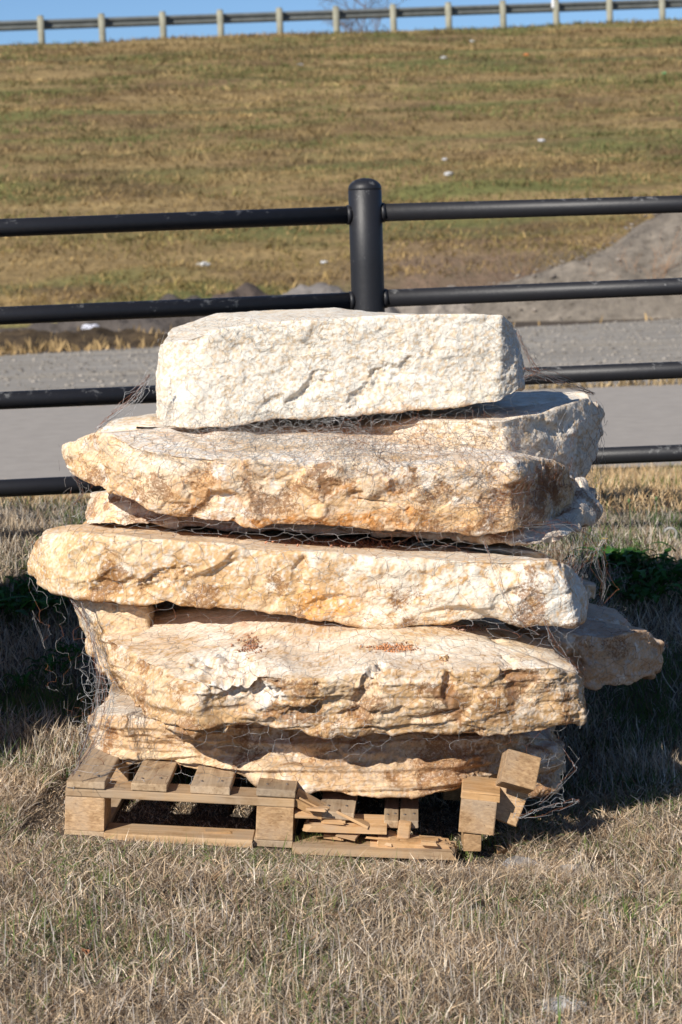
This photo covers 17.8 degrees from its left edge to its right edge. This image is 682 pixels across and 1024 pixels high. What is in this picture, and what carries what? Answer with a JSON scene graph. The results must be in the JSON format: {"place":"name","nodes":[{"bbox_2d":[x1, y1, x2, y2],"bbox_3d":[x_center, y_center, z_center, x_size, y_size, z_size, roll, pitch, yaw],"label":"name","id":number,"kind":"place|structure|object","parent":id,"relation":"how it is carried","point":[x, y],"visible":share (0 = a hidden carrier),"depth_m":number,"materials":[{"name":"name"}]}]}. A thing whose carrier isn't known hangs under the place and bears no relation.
{"place":"outdoors","nodes":[
{"label":"outdoors","id":0,"kind":"place"},
{"bbox_2d":[0,17,681,327],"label":"embankment","id":1,"kind":"structure","parent":0,"point":[37,277],"depth_m":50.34,"materials":[{"name":"plant"}]},
{"bbox_2d":[24,293,205,333],"bbox_3d":[-2.729,-3.142,34.861,5.740,0.730,2.380,-2,7,0],"label":"dirt mound","id":2,"kind":"object","parent":1,"relation":"on","point":[160,324],"visible":0.16,"depth_m":34.19,"materials":[{"name":"soil"}]},
{"bbox_2d":[196,262,209,265],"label":"litter","id":3,"kind":"object","parent":1,"relation":"on","point":[206,263],"visible":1,"depth_m":41.81,"materials":[{"name":"white paper"}]},
{"bbox_2d":[305,273,350,291],"bbox_3d":[0.015,-4.064,39.391,1.344,0.808,0.652,1,8,23],"label":"dry bush","id":4,"kind":"object","parent":1,"relation":"on","point":[341,283],"visible":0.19,"depth_m":39.41,"materials":[{"name":"brown plant"}]},
{"bbox_2d":[0,0,681,43],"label":"guardrail","id":5,"kind":"object","parent":1,"relation":"on","point":[220,19],"visible":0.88,"depth_m":69.02,"materials":[{"name":"metal"}]},
{"bbox_2d":[282,282,399,312],"bbox_3d":[-0.373,-3.331,35.431,3.360,0.818,1.540,-2,7,0],"label":"dirt mound","id":6,"kind":"object","parent":1,"relation":"on","point":[320,288],"visible":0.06,"depth_m":35.25,"materials":[{"name":"soil"}]},
{"bbox_2d":[318,0,403,32],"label":"bare tree","id":7,"kind":"object","parent":1,"relation":"on","point":[352,23],"visible":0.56,"depth_m":81.43,"materials":[{"name":"brown plant"}]},
{"bbox_2d":[0,494,681,807],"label":"shaded grass","id":8,"kind":"structure","parent":0,"point":[42,513],"depth_m":6.49,"materials":[{"name":"brown plant"}]},
{"bbox_2d":[0,318,681,1023],"bbox_3d":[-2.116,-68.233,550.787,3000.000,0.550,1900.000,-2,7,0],"label":"ground","id":9,"kind":"structure","parent":0,"point":[218,820],"depth_m":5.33,"materials":[{"name":"brown plant"}]},
{"bbox_2d":[2,671,36,690],"bbox_3d":[-0.945,0.499,6.454,0.097,0.052,0.118,-7,9,-35],"label":"leafy weed","id":10,"kind":"object","parent":9,"relation":"on","point":[17,680],"visible":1,"depth_m":6.44,"materials":[{"name":"green plant"}]},
{"bbox_2d":[0,574,42,595],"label":"leafy weed","id":11,"kind":"object","parent":9,"relation":"on","point":[23,585],"visible":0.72,"depth_m":7.06,"materials":[{"name":"green plant"}]},
{"bbox_2d":[0,587,70,615],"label":"leafy weed","id":12,"kind":"object","parent":9,"relation":"on","point":[45,601],"visible":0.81,"depth_m":6.93,"materials":[{"name":"green plant"}]},
{"bbox_2d":[21,653,91,674],"bbox_3d":[-0.864,0.457,6.585,0.210,0.052,0.167,-7,9,-36],"label":"leafy weed","id":13,"kind":"object","parent":9,"relation":"on","point":[51,663],"visible":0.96,"depth_m":6.57,"materials":[{"name":"green plant"}]},
{"bbox_2d":[43,642,84,657],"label":"leafy weed","id":14,"kind":"object","parent":9,"relation":"on","point":[63,650],"visible":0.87,"depth_m":6.66,"materials":[{"name":"green plant"}]},
{"bbox_2d":[81,948,89,954],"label":"dry leaf","id":15,"kind":"object","parent":9,"relation":"on","point":[86,951],"visible":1,"depth_m":4.18,"materials":[{"name":"brown plant"}]},
{"bbox_2d":[211,282,272,297],"bbox_3d":[-1.627,-3.428,36.431,2.660,0.836,1.960,-2,7,0],"label":"dirt mound","id":16,"kind":"object","parent":9,"relation":"on","point":[246,289],"visible":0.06,"depth_m":36.30,"materials":[{"name":"soil"}]},
{"bbox_2d":[206,279,255,295],"bbox_3d":[-1.754,-3.702,37.501,1.058,0.673,1.030,1,8,24],"label":"dry bush","id":17,"kind":"object","parent":16,"relation":"on","point":[223,290],"visible":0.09,"depth_m":37.37,"materials":[{"name":"brown plant"}]},
{"bbox_2d":[64,744,460,859],"bbox_3d":[-0.140,0.661,5.592,0.991,0.146,1.031,3,7,2],"label":"pallet","id":18,"kind":"object","parent":9,"relation":"on","point":[283,806],"visible":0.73,"depth_m":5.12,"materials":[{"name":"wood"}]},
{"bbox_2d":[87,683,565,798],"bbox_3d":[-0.034,0.562,5.640,1.213,0.244,0.991,-2,7,0],"label":"limestone slab","id":19,"kind":"object","parent":18,"relation":"on","point":[417,765],"depth_m":5.23,"materials":[{"name":"beige stone"}]},
{"bbox_2d":[85,601,586,739],"bbox_3d":[-0.030,0.364,5.516,1.235,0.278,1.011,-2,7,0],"label":"limestone slab","id":20,"kind":"object","parent":19,"relation":"on","point":[366,682],"depth_m":5.09,"materials":[{"name":"beige stone"}]},
{"bbox_2d":[73,599,154,636],"bbox_3d":[-0.592,0.271,5.699,0.207,0.162,0.577,-2,7,-5],"label":"limestone slab","id":21,"kind":"object","parent":20,"relation":"on","point":[105,613],"depth_m":5.43,"materials":[{"name":"beige stone"}]},
{"bbox_2d":[231,632,267,657],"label":"soil crumbs","id":22,"kind":"object","parent":20,"relation":"on","point":[253,644],"visible":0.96,"depth_m":5.23,"materials":[{"name":"brown soil"}]},
{"bbox_2d":[27,520,588,628],"bbox_3d":[-0.093,0.125,5.721,1.428,0.271,0.917,-2,7,0],"label":"limestone slab","id":23,"kind":"object","parent":20,"relation":"on","point":[58,563],"depth_m":5.31,"materials":[{"name":"beige stone"}]},
{"bbox_2d":[85,477,602,545],"bbox_3d":[0.008,0.007,5.935,1.406,0.226,0.965,-2,7,0],"label":"limestone slab","id":24,"kind":"object","parent":23,"relation":"on","point":[123,504],"depth_m":5.69,"materials":[{"name":"beige stone"}]},
{"bbox_2d":[173,528,236,536],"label":"soil crumbs","id":25,"kind":"object","parent":24,"relation":"on","point":[209,532],"visible":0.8,"depth_m":5.70,"materials":[{"name":"brown soil"}]},
{"bbox_2d":[61,424,575,535],"bbox_3d":[-0.051,-0.081,5.614,1.363,0.308,0.550,-2,7,0],"label":"limestone slab","id":26,"kind":"object","parent":24,"relation":"on","point":[330,493],"depth_m":5.39,"materials":[{"name":"beige stone"}]},
{"bbox_2d":[156,307,524,428],"bbox_3d":[0.000,-0.406,5.912,0.982,0.279,0.768,-2,7,0],"label":"top block","id":27,"kind":"object","parent":26,"relation":"on","point":[426,396],"depth_m":5.55,"materials":[{"name":"stone"}]},
{"bbox_2d":[96,391,604,478],"bbox_3d":[0.033,-0.182,5.977,1.420,0.234,0.847,-2,7,0],"label":"limestone slab","id":28,"kind":"object","parent":26,"relation":"on","point":[558,404],"depth_m":5.79,"materials":[{"name":"beige stone"}]},
{"bbox_2d":[28,314,667,818],"bbox_3d":[0.217,0.073,5.588,2.075,1.175,1.288,-6,8,-31],"label":"wire netting","id":29,"kind":"object","parent":28,"relation":"on","point":[222,440],"visible":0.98,"depth_m":5.39,"materials":[{"name":"grey metal"}]},
{"bbox_2d":[265,535,456,547],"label":"soil crumbs","id":30,"kind":"object","parent":23,"relation":"on","point":[361,542],"visible":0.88,"depth_m":5.61,"materials":[{"name":"brown soil"}]},
{"bbox_2d":[360,642,420,652],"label":"soil crumbs","id":31,"kind":"object","parent":20,"relation":"on","point":[386,646],"visible":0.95,"depth_m":5.18,"materials":[{"name":"brown soil"}]},
{"bbox_2d":[439,655,448,660],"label":"soil crumbs","id":32,"kind":"object","parent":20,"relation":"on","point":[446,657],"visible":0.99,"depth_m":5.11,"materials":[{"name":"beige soil"}]},
{"bbox_2d":[451,622,489,630],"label":"soil crumbs","id":33,"kind":"object","parent":20,"relation":"on","point":[471,627],"visible":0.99,"depth_m":5.43,"materials":[{"name":"brown soil"}]},
{"bbox_2d":[501,603,664,690],"bbox_3d":[0.656,0.362,6.026,0.441,0.227,0.887,-2,7,0],"label":"limestone slab","id":34,"kind":"object","parent":19,"relation":"on","point":[647,651],"depth_m":5.64,"materials":[{"name":"beige stone"}]},
{"bbox_2d":[580,578,595,598],"bbox_3d":[0.670,0.217,6.100,0.091,0.069,0.248,-2,7,0],"label":"stone","id":35,"kind":"object","parent":34,"relation":"on","point":[591,587],"visible":0.34,"depth_m":6.00,"materials":[{"name":"stone"}]},
{"bbox_2d":[304,986,313,993],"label":"dry leaf","id":36,"kind":"object","parent":9,"relation":"on","point":[311,989],"visible":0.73,"depth_m":3.99,"materials":[{"name":"brown plant"}]},
{"bbox_2d":[0,313,656,355],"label":"ditch grass","id":37,"kind":"structure","parent":9,"relation":"on","point":[95,346],"depth_m":29.22,"materials":[{"name":"beige plant"}]},
{"bbox_2d":[0,178,681,496],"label":"pipe fence","id":38,"kind":"object","parent":9,"relation":"on","point":[365,213],"visible":0.71,"depth_m":7.43,"materials":[{"name":"black metal"}]},
{"bbox_2d":[0,462,681,515],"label":"verge grass","id":39,"kind":"structure","parent":9,"relation":"on","point":[659,480],"depth_m":9.12,"materials":[{"name":"beige plant"}]},
{"bbox_2d":[0,318,681,391],"bbox_3d":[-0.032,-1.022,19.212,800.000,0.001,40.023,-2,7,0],"label":"gravel lot","id":40,"kind":"structure","parent":9,"relation":"on","point":[133,377],"depth_m":25.49,"materials":[{"name":"grey gravel"}]},
{"bbox_2d":[0,327,167,350],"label":"grass","id":41,"kind":"structure","parent":40,"relation":"on","point":[17,337],"depth_m":30.39,"materials":[{"name":"plant"}]},
{"bbox_2d":[81,324,98,328],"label":"litter","id":42,"kind":"object","parent":41,"relation":"on","point":[86,326],"visible":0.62,"depth_m":31.34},
{"bbox_2d":[469,213,681,321],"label":"gravel heap","id":43,"kind":"object","parent":40,"relation":"on","point":[658,307],"visible":0.5,"depth_m":34.49,"materials":[{"name":"gravel"}]},
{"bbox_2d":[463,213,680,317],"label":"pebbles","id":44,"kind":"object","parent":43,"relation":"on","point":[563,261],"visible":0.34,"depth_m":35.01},
{"bbox_2d":[99,378,681,405],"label":"roadside grass","id":45,"kind":"structure","parent":9,"relation":"on","point":[629,383],"depth_m":19.30,"materials":[{"name":"brown plant"}]},
{"bbox_2d":[385,253,479,288],"bbox_3d":[1.481,-4.163,38.623,2.007,1.108,1.327,-2,7,0],"label":"dry bush","id":46,"kind":"object","parent":9,"relation":"on","point":[409,280],"visible":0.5,"depth_m":38.77,"materials":[{"name":"brown plant"}]},
{"bbox_2d":[394,285,475,313],"bbox_3d":[1.884,-3.450,36.357,5.180,0.682,2.590,-2,7,0],"label":"dirt mound","id":47,"kind":"object","parent":9,"relation":"on","point":[446,309],"visible":0.1,"depth_m":35.58,"materials":[{"name":"soil"}]},
{"bbox_2d":[404,224,541,286],"bbox_3d":[2.150,-4.395,38.408,2.165,1.580,2.037,5,10,44],"label":"dry bush","id":48,"kind":"object","parent":9,"relation":"on","point":[484,263],"visible":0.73,"depth_m":38.12,"materials":[{"name":"brown plant"}]},
{"bbox_2d":[458,776,499,850],"bbox_3d":[0.331,0.717,5.182,0.101,0.160,0.127,-1,7,5],"label":"wood block","id":49,"kind":"object","parent":9,"relation":"on","point":[480,797],"depth_m":5.12,"materials":[{"name":"brown wood"}]},
{"bbox_2d":[496,847,507,855],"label":"dry leaf","id":50,"kind":"object","parent":9,"relation":"on","point":[503,852],"visible":1,"depth_m":5.08,"materials":[{"name":"brown plant"}]},
{"bbox_2d":[465,224,550,284],"bbox_3d":[3.047,-4.354,38.353,1.483,1.458,1.436,-9,10,-43],"label":"dry bush","id":51,"kind":"object","parent":9,"relation":"on","point":[510,263],"visible":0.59,"depth_m":38.17,"materials":[{"name":"brown plant"}]},
{"bbox_2d":[495,749,540,826],"bbox_3d":[0.405,0.653,5.143,0.134,0.205,0.131,-2,7,0],"label":"wood block","id":52,"kind":"object","parent":9,"relation":"on","point":[518,772],"depth_m":5.10,"materials":[{"name":"brown wood"}]},
{"bbox_2d":[536,995,587,1014],"bbox_3d":[0.406,0.905,3.997,0.096,0.024,0.083,-2,7,0],"label":"plastic scrap","id":53,"kind":"object","parent":9,"relation":"on","point":[565,1000],"visible":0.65,"depth_m":3.98,"materials":[{"name":"white plastic"}]},
{"bbox_2d":[558,863,581,873],"bbox_3d":[0.528,0.828,5.015,0.057,0.033,0.054,-2,7,0],"label":"fieldstone","id":54,"kind":"object","parent":9,"relation":"on","point":[566,865],"visible":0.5,"depth_m":5.01,"materials":[{"name":"grey stone"}]},
{"bbox_2d":[558,542,676,569],"bbox_3d":[0.948,0.153,7.448,0.412,0.063,0.442,-2,7,0],"label":"leafy weed","id":55,"kind":"object","parent":9,"relation":"on","point":[625,554],"visible":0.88,"depth_m":7.40,"materials":[{"name":"green plant"}]},
{"bbox_2d":[627,498,630,545],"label":"seed stalk","id":56,"kind":"object","parent":9,"relation":"on","point":[628,500],"visible":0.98,"depth_m":7.64,"materials":[{"name":"beige plant"}]},
{"bbox_2d":[596,573,681,602],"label":"leafy weed","id":57,"kind":"object","parent":9,"relation":"on","point":[646,588],"visible":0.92,"depth_m":7.14,"materials":[{"name":"green plant"}]},
{"bbox_2d":[600,553,681,584],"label":"leafy weed","id":58,"kind":"object","parent":9,"relation":"on","point":[677,570],"visible":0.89,"depth_m":7.25,"materials":[{"name":"green plant"}]},
{"bbox_2d":[617,233,681,278],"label":"dry bush","id":59,"kind":"object","parent":9,"relation":"on","point":[654,261],"visible":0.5,"depth_m":34.21,"materials":[{"name":"brown plant"}]},
{"bbox_2d":[652,496,657,541],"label":"seed stalk","id":60,"kind":"object","parent":9,"relation":"on","point":[656,498],"visible":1,"depth_m":7.73,"materials":[{"name":"beige plant"}]},
{"bbox_2d":[663,527,677,537],"bbox_3d":[1.181,0.076,7.793,0.050,0.046,0.020,-2,7,0],"label":"curled strip","id":61,"kind":"object","parent":9,"relation":"on","point":[671,528],"visible":0.91,"depth_m":7.78,"materials":[{"name":"grey plastic"}]},
{"bbox_2d":[0,384,681,479],"bbox_3d":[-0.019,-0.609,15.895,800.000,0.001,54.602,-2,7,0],"label":"road","id":62,"kind":"structure","parent":0,"point":[32,440],"depth_m":16.31,"materials":[{"name":"grey asphalt"}]},
{"bbox_2d":[0,0,681,44],"label":"sky","id":63,"kind":"structure","parent":0,"point":[10,10],"materials":[{"name":"blue"}]}
]}

